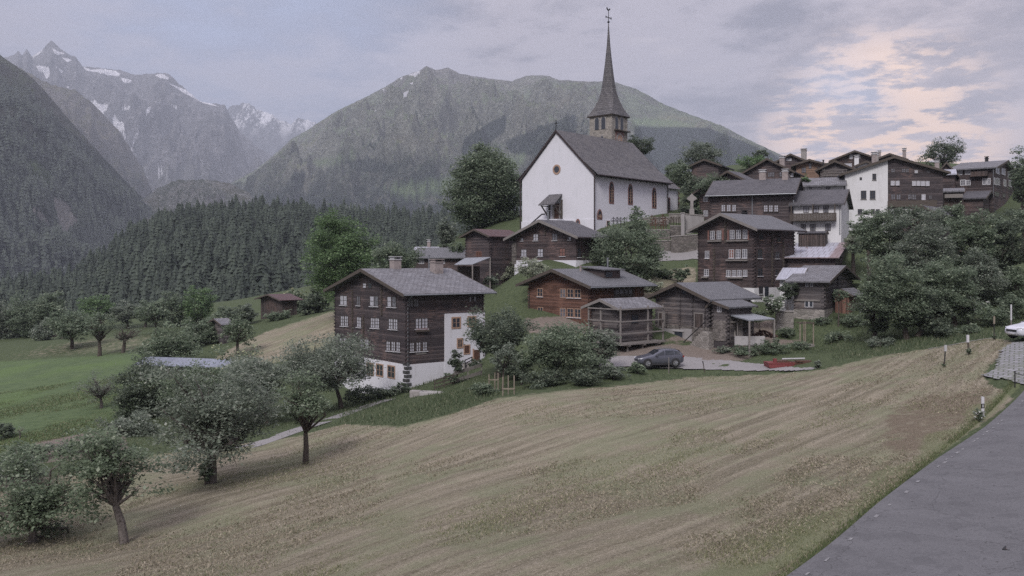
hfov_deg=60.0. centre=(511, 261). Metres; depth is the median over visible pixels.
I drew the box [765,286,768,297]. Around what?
door
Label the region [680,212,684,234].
retaining wall
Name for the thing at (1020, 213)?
deciduous tree
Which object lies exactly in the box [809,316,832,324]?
shrub
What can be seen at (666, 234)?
retaining wall
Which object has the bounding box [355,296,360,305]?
window
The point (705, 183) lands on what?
deciduous tree
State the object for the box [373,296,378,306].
window
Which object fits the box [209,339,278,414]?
elder tree
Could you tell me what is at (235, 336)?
fruit tree
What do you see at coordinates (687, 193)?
deciduous tree
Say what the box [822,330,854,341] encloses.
shrub
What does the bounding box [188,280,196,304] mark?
spruce tree
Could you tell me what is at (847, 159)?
timber house
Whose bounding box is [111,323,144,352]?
fruit tree
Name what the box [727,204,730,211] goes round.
window
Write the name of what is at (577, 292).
window
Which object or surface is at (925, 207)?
barn
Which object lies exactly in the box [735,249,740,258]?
window
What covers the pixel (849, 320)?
shrub
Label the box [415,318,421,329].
window
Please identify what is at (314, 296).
shrub
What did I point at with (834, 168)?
timber barn
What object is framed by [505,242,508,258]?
window
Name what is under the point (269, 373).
fruit tree
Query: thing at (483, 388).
shrub
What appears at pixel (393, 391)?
shrub
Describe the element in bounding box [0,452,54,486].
shrub
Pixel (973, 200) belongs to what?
barn
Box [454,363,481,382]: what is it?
wooden fence
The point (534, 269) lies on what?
shrub
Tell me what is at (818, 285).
chalet
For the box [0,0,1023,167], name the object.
sky
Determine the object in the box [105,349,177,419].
walnut tree
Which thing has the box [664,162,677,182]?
deciduous tree
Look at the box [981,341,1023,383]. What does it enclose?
paved forecourt
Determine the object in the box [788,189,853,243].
balcony house
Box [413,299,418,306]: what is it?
window
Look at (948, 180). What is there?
timber annex
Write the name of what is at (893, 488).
verge grass
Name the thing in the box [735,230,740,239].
window
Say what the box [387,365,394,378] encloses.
window
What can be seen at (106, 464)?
fruit tree
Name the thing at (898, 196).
window
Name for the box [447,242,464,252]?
shrub
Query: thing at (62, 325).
fruit tree
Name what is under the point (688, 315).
hay barn
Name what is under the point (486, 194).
lime tree
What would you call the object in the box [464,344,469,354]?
window
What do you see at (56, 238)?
slope wood
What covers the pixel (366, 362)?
window
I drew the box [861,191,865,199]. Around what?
window
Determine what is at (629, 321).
stilted granary
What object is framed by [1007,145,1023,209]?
deciduous tree
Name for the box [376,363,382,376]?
window
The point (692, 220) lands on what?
retaining wall
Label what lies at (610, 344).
plum tree
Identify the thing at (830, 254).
hay barn
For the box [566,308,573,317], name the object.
window
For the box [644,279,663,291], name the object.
shrub
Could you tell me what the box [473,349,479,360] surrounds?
door
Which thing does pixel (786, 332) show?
shrub
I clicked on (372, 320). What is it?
window
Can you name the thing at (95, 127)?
brown ridge
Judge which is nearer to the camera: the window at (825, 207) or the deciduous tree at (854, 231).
the deciduous tree at (854, 231)
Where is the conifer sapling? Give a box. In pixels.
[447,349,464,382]
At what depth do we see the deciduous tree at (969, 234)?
97.02 m
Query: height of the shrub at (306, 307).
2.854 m
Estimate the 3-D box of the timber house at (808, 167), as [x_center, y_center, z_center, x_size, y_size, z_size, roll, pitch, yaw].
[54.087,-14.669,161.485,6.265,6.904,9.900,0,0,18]
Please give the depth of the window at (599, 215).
132.84 m
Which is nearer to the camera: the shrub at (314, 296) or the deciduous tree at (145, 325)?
the shrub at (314, 296)
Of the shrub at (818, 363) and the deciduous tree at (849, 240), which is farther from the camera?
the deciduous tree at (849, 240)
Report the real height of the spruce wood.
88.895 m
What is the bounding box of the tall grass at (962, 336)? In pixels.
[34,266,1023,471]
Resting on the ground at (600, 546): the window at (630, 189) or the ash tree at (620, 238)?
the ash tree at (620, 238)
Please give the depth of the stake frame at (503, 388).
70.97 m
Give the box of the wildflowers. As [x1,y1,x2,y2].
[973,408,985,421]
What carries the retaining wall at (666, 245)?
on the ground at (600, 546)
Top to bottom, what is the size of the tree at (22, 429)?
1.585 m
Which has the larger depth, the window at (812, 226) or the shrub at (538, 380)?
the window at (812, 226)
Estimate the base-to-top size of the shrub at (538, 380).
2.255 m
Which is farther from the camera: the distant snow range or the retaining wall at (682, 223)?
the distant snow range
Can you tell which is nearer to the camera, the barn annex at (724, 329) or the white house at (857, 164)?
the barn annex at (724, 329)
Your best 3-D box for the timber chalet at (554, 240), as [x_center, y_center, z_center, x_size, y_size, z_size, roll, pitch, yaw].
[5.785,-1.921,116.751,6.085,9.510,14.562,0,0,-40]
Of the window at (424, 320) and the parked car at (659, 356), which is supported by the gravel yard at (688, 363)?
the parked car at (659, 356)
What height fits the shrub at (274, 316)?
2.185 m
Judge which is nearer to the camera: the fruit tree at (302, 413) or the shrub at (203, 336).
the fruit tree at (302, 413)
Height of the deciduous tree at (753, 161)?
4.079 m
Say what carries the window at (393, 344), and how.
in the timber chalet at (411, 321)
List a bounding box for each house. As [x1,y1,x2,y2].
[415,247,465,270]
[691,170,752,219]
[705,169,803,224]
[742,155,804,178]
[775,148,806,171]
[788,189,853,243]
[791,159,826,177]
[828,150,870,167]
[837,152,950,232]
[854,153,878,168]
[877,148,908,160]
[940,161,959,187]
[952,156,1014,212]
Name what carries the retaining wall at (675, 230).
on the ground at (600, 546)
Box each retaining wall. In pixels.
[643,217,668,224]
[646,229,669,239]
[653,240,670,250]
[668,213,680,222]
[669,225,680,235]
[670,234,697,252]
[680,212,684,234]
[685,214,703,233]
[774,310,793,329]
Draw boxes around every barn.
[459,229,514,284]
[645,281,762,349]
[687,159,734,181]
[784,242,848,267]
[815,160,854,177]
[907,205,954,249]
[963,190,992,226]
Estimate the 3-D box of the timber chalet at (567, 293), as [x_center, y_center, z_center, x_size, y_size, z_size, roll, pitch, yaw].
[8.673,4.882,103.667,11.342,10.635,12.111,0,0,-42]
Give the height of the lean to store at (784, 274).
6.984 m
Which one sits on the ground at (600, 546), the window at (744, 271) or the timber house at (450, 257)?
the timber house at (450, 257)
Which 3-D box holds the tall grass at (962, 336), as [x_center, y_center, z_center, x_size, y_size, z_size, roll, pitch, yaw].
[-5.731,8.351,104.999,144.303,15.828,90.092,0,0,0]
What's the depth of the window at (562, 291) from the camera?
99.96 m
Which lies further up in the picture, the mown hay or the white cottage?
the white cottage
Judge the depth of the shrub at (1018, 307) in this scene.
83.27 m
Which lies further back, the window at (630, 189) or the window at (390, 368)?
the window at (630, 189)
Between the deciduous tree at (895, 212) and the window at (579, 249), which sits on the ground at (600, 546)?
the deciduous tree at (895, 212)
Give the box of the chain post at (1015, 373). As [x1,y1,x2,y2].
[1014,371,1021,387]
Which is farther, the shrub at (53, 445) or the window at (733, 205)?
the window at (733, 205)
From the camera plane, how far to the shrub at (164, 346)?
110.89 m
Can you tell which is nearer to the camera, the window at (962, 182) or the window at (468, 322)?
the window at (468, 322)
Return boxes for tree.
[0,297,33,338]
[0,430,96,544]
[3,289,65,338]
[15,426,25,437]
[28,317,62,340]
[34,424,174,544]
[35,290,69,319]
[42,305,95,348]
[73,366,118,407]
[75,294,115,323]
[81,311,118,356]
[105,299,141,328]
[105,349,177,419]
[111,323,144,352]
[127,352,291,485]
[133,297,170,332]
[138,305,152,327]
[142,358,228,411]
[157,290,193,326]
[179,285,218,323]
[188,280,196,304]
[205,306,233,321]
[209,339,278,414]
[212,348,303,422]
[218,313,257,356]
[267,328,385,408]
[270,368,333,464]
[293,202,387,308]
[365,239,427,268]
[436,139,521,234]
[462,301,540,377]
[489,341,521,390]
[496,261,514,279]
[514,349,535,384]
[520,319,609,378]
[579,327,621,369]
[582,211,670,279]
[626,205,647,255]
[627,134,655,154]
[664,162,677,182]
[665,157,696,191]
[674,139,728,169]
[678,175,704,208]
[691,172,734,195]
[735,154,772,167]
[751,148,769,157]
[800,175,811,181]
[832,289,849,326]
[841,235,863,273]
[845,247,939,339]
[846,207,911,292]
[846,209,882,280]
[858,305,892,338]
[878,204,962,305]
[883,204,932,246]
[905,288,956,336]
[914,252,984,326]
[917,133,967,167]
[934,201,966,253]
[941,207,1004,291]
[958,246,1010,305]
[979,207,1023,277]
[992,263,1023,302]
[1004,208,1023,253]
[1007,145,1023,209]
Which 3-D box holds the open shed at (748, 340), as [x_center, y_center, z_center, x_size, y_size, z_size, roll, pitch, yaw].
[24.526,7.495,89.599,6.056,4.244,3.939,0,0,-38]
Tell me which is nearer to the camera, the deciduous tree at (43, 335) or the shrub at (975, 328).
the shrub at (975, 328)
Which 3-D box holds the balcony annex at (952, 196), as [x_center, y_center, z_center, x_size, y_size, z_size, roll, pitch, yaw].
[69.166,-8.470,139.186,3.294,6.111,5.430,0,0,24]
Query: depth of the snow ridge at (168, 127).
6432.01 m
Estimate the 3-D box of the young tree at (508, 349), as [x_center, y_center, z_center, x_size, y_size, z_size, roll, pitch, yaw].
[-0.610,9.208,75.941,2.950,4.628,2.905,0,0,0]
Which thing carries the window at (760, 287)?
in the timber chalet at (746, 251)
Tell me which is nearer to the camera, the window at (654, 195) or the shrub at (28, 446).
the shrub at (28, 446)
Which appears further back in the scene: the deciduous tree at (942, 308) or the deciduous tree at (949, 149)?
the deciduous tree at (949, 149)
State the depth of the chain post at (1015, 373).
51.21 m
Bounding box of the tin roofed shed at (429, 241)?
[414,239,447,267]
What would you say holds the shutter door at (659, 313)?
in the hay barn at (688, 315)
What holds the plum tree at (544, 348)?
on the ground at (600, 546)
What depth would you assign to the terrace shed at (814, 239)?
116.80 m
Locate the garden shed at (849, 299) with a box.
[831,288,862,313]
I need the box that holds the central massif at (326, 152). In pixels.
[231,66,781,216]
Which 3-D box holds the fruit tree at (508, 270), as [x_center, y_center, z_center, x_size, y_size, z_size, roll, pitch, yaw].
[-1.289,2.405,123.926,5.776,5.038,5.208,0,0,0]
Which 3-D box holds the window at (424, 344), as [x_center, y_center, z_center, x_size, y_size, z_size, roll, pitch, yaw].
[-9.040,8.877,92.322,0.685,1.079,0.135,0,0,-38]
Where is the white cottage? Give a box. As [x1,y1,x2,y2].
[802,177,846,190]
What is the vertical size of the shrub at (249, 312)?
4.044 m
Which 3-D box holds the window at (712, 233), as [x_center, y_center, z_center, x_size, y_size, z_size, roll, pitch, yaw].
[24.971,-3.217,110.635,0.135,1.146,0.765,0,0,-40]
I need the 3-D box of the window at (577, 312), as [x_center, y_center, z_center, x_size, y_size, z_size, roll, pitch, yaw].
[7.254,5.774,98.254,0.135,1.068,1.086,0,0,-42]
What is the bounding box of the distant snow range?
[227,103,316,155]
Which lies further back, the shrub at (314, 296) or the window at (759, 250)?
the shrub at (314, 296)
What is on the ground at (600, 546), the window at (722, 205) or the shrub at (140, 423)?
the shrub at (140, 423)
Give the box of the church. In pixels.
[516,123,679,230]
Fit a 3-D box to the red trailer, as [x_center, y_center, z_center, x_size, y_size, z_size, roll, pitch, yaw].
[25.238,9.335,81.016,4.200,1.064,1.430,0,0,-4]
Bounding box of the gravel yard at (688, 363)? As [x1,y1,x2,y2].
[599,356,813,370]
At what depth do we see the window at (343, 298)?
101.82 m
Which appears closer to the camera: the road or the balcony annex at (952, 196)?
the road
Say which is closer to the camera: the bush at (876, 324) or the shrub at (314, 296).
the bush at (876, 324)
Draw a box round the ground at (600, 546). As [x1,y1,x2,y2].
[0,162,1023,575]
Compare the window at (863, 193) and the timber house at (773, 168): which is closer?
the window at (863, 193)
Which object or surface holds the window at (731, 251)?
in the timber chalet at (746, 251)
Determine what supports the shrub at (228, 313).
on the ground at (600, 546)
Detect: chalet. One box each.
[323,255,496,392]
[503,210,611,274]
[515,258,657,325]
[686,210,806,301]
[785,265,860,319]
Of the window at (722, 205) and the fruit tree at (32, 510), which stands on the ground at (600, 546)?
the fruit tree at (32, 510)
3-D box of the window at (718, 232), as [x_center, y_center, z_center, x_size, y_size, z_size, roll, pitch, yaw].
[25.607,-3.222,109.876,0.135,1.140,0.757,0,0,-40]
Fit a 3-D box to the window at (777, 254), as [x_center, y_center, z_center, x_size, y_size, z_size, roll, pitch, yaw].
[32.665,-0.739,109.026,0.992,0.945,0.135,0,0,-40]
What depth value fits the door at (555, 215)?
136.59 m
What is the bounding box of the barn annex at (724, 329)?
[705,299,757,348]
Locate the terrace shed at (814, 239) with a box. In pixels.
[797,231,828,246]
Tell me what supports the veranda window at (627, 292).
in the timber chalet at (567, 293)
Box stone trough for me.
[410,390,442,397]
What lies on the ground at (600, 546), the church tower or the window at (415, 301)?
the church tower
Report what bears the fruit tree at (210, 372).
on the ground at (600, 546)
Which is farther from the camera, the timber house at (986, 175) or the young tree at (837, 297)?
the timber house at (986, 175)
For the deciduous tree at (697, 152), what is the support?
on the ground at (600, 546)
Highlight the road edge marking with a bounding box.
[804,400,1023,574]
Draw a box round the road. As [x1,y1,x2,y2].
[787,391,1023,575]
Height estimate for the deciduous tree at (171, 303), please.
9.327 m
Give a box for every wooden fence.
[434,374,453,389]
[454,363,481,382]
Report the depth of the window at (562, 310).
99.93 m
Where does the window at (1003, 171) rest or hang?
in the timber house at (986, 175)
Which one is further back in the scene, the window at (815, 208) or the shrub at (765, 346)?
the window at (815, 208)
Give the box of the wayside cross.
[687,194,696,213]
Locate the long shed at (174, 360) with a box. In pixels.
[134,357,231,374]
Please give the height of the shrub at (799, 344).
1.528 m
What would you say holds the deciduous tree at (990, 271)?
on the ground at (600, 546)
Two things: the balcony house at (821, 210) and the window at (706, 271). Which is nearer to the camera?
the window at (706, 271)
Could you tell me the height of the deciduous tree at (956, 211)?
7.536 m
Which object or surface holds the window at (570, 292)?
in the timber chalet at (567, 293)
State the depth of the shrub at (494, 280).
117.67 m
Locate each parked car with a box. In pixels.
[634,347,683,367]
[1005,321,1023,338]
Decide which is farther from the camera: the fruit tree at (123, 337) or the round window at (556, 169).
the fruit tree at (123, 337)
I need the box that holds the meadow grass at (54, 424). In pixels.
[0,374,161,452]
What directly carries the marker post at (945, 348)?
on the ground at (600, 546)
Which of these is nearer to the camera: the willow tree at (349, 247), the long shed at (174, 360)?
the long shed at (174, 360)
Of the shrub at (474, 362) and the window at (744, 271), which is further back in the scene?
the window at (744, 271)
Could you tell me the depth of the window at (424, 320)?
92.31 m
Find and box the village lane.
[655,250,697,260]
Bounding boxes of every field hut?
[206,318,234,343]
[254,293,303,318]
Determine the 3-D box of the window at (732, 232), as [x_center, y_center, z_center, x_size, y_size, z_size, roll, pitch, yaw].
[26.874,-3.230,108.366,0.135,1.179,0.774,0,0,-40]
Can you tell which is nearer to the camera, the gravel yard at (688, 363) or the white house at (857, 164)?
the gravel yard at (688, 363)
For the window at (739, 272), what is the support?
in the timber chalet at (746, 251)
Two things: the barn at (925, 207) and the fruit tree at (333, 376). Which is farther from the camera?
the barn at (925, 207)
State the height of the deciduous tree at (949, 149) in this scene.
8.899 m
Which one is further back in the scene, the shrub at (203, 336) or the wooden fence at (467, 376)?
the shrub at (203, 336)
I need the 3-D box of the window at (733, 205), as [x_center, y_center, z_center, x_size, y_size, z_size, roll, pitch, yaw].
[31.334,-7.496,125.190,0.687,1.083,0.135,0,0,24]
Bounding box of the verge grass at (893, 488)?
[767,361,1023,575]
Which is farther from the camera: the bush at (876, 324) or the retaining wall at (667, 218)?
the retaining wall at (667, 218)
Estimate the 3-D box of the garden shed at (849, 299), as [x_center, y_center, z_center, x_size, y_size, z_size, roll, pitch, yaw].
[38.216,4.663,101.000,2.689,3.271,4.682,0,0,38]
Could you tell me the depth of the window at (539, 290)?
102.80 m
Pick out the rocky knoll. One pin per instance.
(170, 195)
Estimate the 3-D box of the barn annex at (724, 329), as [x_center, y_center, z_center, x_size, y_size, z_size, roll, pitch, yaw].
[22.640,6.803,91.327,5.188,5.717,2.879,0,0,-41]
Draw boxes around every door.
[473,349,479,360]
[552,203,560,218]
[658,312,664,326]
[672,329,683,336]
[694,312,703,328]
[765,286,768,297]
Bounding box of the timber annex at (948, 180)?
[934,160,956,187]
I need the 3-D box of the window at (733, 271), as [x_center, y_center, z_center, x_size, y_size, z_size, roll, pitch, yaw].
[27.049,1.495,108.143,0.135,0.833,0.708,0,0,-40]
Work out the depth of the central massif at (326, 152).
3408.52 m
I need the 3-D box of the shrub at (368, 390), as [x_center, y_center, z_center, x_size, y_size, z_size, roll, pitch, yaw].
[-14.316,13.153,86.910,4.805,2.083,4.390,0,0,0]
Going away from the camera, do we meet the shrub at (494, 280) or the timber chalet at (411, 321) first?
the timber chalet at (411, 321)
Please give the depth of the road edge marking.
34.20 m
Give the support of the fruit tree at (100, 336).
on the ground at (600, 546)
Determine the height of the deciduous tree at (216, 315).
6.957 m
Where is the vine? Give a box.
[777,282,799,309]
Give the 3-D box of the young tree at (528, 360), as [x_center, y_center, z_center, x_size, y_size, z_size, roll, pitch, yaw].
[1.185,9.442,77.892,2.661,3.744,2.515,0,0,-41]
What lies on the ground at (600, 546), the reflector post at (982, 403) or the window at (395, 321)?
the reflector post at (982, 403)
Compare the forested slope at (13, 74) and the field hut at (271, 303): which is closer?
the field hut at (271, 303)
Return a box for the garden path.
[238,399,391,447]
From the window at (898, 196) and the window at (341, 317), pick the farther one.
the window at (898, 196)
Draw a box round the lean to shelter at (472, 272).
[454,257,490,287]
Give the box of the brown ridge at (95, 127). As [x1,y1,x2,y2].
[17,66,152,197]
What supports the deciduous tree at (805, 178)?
on the ground at (600, 546)
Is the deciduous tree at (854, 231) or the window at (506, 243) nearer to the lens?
the deciduous tree at (854, 231)
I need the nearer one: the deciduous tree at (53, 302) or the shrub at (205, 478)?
the shrub at (205, 478)
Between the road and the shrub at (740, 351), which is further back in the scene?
the shrub at (740, 351)
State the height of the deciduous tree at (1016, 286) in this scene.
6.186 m
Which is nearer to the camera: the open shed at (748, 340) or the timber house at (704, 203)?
the open shed at (748, 340)
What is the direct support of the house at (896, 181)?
on the ground at (600, 546)
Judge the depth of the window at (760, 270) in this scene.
106.76 m
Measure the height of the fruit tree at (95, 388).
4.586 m
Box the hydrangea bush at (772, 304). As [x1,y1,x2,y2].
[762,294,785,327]
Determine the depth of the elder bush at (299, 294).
156.78 m
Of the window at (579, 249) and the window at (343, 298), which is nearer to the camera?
the window at (343, 298)
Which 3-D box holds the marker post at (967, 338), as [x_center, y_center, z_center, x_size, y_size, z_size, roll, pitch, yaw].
[32.301,5.987,62.781,0.238,1.555,0.135,0,0,0]
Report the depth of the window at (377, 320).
95.68 m
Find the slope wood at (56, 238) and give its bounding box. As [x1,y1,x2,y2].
[0,74,154,280]
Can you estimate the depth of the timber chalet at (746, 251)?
108.72 m
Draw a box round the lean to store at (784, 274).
[775,268,807,309]
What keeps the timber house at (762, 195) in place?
on the ground at (600, 546)
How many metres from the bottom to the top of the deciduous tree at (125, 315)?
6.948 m
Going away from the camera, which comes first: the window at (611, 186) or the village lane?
the village lane
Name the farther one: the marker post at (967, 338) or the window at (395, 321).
the window at (395, 321)
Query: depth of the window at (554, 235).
113.87 m
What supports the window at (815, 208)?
in the balcony house at (821, 210)
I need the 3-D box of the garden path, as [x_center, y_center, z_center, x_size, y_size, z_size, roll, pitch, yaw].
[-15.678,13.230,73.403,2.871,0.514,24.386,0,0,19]
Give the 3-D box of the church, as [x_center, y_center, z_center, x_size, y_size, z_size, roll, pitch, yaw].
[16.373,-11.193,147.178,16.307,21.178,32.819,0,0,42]
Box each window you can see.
[339,295,346,305]
[340,315,343,326]
[343,316,348,326]
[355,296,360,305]
[356,317,361,327]
[366,362,373,375]
[369,296,373,306]
[369,317,374,328]
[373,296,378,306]
[374,318,379,328]
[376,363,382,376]
[386,296,391,307]
[386,341,389,351]
[387,318,392,329]
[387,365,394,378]
[390,341,395,351]
[391,296,396,307]
[392,318,397,330]
[395,341,400,352]
[408,299,412,306]
[409,342,414,352]
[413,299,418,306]
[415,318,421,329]
[416,342,421,351]
[422,318,427,329]
[422,341,427,351]
[451,317,460,328]
[457,338,462,347]
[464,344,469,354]
[467,316,475,326]
[476,251,481,255]
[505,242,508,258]
[521,249,526,256]
[533,234,537,240]
[536,288,542,296]
[537,249,543,256]
[552,233,557,240]
[553,164,560,174]
[559,248,565,256]
[560,289,565,297]
[560,308,565,316]
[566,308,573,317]
[567,289,573,298]
[574,289,580,298]
[574,308,580,318]
[577,248,581,257]
[597,209,601,219]
[609,181,613,203]
[614,287,632,296]
[628,184,632,204]
[631,314,638,323]
[652,188,656,208]
[704,251,709,258]
[704,269,708,275]
[710,231,714,239]
[716,231,721,239]
[721,204,725,211]
[725,270,730,276]
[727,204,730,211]
[728,249,733,258]
[729,230,734,239]
[731,270,736,276]
[732,204,735,211]
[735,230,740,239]
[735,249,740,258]
[737,270,741,276]
[741,249,747,258]
[742,270,747,276]
[743,230,747,238]
[757,249,762,258]
[757,268,763,276]
[759,286,762,294]
[775,251,779,258]
[803,206,808,212]
[810,224,815,230]
[813,206,818,212]
[823,205,828,212]
[825,224,830,230]
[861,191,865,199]
[870,191,874,199]
[896,194,900,199]
[960,180,965,185]
[982,178,987,184]
[1001,167,1005,175]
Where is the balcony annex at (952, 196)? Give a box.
[943,188,964,214]
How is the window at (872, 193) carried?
in the house at (896, 181)
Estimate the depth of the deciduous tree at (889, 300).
83.33 m
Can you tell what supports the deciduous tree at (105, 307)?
on the ground at (600, 546)
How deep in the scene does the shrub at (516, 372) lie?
80.97 m
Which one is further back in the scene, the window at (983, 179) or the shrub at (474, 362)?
the window at (983, 179)
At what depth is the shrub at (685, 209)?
140.73 m
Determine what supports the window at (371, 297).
in the timber chalet at (411, 321)
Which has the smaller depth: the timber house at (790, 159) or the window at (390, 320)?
the window at (390, 320)
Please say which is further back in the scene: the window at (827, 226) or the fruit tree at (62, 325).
the fruit tree at (62, 325)
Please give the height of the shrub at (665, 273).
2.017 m
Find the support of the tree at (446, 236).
on the ground at (600, 546)
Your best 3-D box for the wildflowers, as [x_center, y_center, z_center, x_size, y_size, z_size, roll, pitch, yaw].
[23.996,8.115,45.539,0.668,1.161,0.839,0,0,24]
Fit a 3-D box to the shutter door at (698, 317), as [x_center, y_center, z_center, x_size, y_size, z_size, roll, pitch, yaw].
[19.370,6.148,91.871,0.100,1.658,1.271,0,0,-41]
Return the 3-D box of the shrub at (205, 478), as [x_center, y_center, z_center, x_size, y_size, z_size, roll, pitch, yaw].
[-17.851,12.559,51.664,1.051,1.964,0.858,0,0,0]
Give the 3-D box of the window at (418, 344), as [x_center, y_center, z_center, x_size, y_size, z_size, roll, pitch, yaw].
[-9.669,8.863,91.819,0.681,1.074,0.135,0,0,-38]
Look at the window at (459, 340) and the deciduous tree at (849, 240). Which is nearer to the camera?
the window at (459, 340)
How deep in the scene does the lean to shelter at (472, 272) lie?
117.00 m
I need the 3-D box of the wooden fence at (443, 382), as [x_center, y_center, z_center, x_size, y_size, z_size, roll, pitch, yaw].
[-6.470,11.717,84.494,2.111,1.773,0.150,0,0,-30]
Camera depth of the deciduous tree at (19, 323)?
192.83 m
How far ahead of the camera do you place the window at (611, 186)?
135.26 m
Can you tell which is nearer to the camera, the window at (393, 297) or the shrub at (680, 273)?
the window at (393, 297)
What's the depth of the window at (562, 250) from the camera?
112.82 m
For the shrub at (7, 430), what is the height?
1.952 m
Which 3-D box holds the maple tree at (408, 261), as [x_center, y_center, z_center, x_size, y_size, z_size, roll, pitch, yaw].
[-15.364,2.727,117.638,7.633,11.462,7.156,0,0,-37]
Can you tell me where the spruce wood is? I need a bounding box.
[0,193,518,319]
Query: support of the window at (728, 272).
in the timber chalet at (746, 251)
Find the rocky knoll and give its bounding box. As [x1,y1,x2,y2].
[141,179,270,221]
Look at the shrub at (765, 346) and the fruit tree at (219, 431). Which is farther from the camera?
the shrub at (765, 346)
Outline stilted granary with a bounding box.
[581,297,664,351]
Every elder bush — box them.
[283,287,306,311]
[956,294,989,323]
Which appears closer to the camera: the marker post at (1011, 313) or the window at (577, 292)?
the marker post at (1011, 313)
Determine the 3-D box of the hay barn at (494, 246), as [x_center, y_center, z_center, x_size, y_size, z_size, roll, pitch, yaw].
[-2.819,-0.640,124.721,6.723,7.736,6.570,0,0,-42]
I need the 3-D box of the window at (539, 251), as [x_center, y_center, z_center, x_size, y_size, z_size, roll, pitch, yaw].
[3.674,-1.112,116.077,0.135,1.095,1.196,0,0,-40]
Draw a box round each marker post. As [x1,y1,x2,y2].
[944,345,946,361]
[966,335,968,348]
[1010,305,1011,324]
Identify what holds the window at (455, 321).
in the timber chalet at (411, 321)
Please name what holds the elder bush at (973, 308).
on the ground at (600, 546)
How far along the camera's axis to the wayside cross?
136.87 m
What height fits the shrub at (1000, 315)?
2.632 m
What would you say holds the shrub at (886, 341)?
on the ground at (600, 546)
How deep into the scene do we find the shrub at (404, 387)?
87.11 m
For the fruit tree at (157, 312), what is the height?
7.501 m
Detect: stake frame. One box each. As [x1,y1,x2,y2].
[488,372,498,389]
[502,375,514,395]
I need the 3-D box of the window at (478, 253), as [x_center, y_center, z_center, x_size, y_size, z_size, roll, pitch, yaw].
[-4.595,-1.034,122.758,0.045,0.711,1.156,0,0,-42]
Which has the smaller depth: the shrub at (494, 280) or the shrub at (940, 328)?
the shrub at (940, 328)
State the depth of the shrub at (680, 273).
111.71 m
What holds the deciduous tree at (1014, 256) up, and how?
on the ground at (600, 546)
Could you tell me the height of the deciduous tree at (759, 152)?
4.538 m
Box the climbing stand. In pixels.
[796,322,814,347]
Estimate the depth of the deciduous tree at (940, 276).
85.03 m
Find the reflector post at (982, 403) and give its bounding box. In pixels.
[981,397,983,411]
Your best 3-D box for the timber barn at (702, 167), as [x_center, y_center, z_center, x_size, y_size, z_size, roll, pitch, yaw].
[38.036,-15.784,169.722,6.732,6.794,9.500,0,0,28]
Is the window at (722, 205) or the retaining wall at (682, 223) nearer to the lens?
the window at (722, 205)
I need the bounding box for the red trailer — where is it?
[763,358,811,367]
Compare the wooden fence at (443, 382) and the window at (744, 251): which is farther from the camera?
the window at (744, 251)
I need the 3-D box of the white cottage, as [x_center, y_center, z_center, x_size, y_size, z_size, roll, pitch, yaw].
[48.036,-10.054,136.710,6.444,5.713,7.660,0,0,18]
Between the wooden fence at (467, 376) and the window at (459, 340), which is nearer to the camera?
the wooden fence at (467, 376)
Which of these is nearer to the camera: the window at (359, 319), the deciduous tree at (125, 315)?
the window at (359, 319)
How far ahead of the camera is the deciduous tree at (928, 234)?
92.98 m
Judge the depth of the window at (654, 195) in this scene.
144.05 m
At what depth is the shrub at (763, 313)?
95.56 m
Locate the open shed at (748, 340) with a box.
[730,314,777,356]
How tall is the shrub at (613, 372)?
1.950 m
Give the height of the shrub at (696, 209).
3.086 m
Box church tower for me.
[587,7,630,141]
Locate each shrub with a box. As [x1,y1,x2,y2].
[0,423,15,438]
[0,439,50,459]
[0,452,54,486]
[43,438,89,451]
[92,405,158,437]
[126,316,203,357]
[179,316,218,343]
[197,463,213,484]
[218,303,251,323]
[238,303,258,322]
[263,309,291,320]
[296,300,320,314]
[302,285,332,310]
[342,384,388,402]
[373,386,398,396]
[394,382,410,393]
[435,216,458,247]
[440,371,463,382]
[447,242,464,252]
[467,359,482,366]
[467,382,499,396]
[483,275,498,288]
[497,365,529,379]
[514,257,551,277]
[518,367,570,388]
[568,368,608,386]
[597,363,631,378]
[626,361,646,373]
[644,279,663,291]
[655,268,675,278]
[671,264,690,282]
[677,206,689,213]
[693,207,703,213]
[711,345,731,352]
[728,345,758,355]
[751,337,790,353]
[752,310,771,329]
[777,327,795,336]
[791,340,811,349]
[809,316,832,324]
[813,359,821,368]
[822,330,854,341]
[836,312,868,326]
[864,334,895,346]
[926,319,959,337]
[958,323,982,333]
[964,303,1015,326]
[994,292,1023,316]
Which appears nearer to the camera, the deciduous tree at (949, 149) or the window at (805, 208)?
the window at (805, 208)
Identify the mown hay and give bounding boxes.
[0,338,1010,575]
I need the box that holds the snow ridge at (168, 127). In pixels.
[3,40,271,191]
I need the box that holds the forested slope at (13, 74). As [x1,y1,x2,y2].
[0,55,153,278]
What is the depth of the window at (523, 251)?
118.58 m

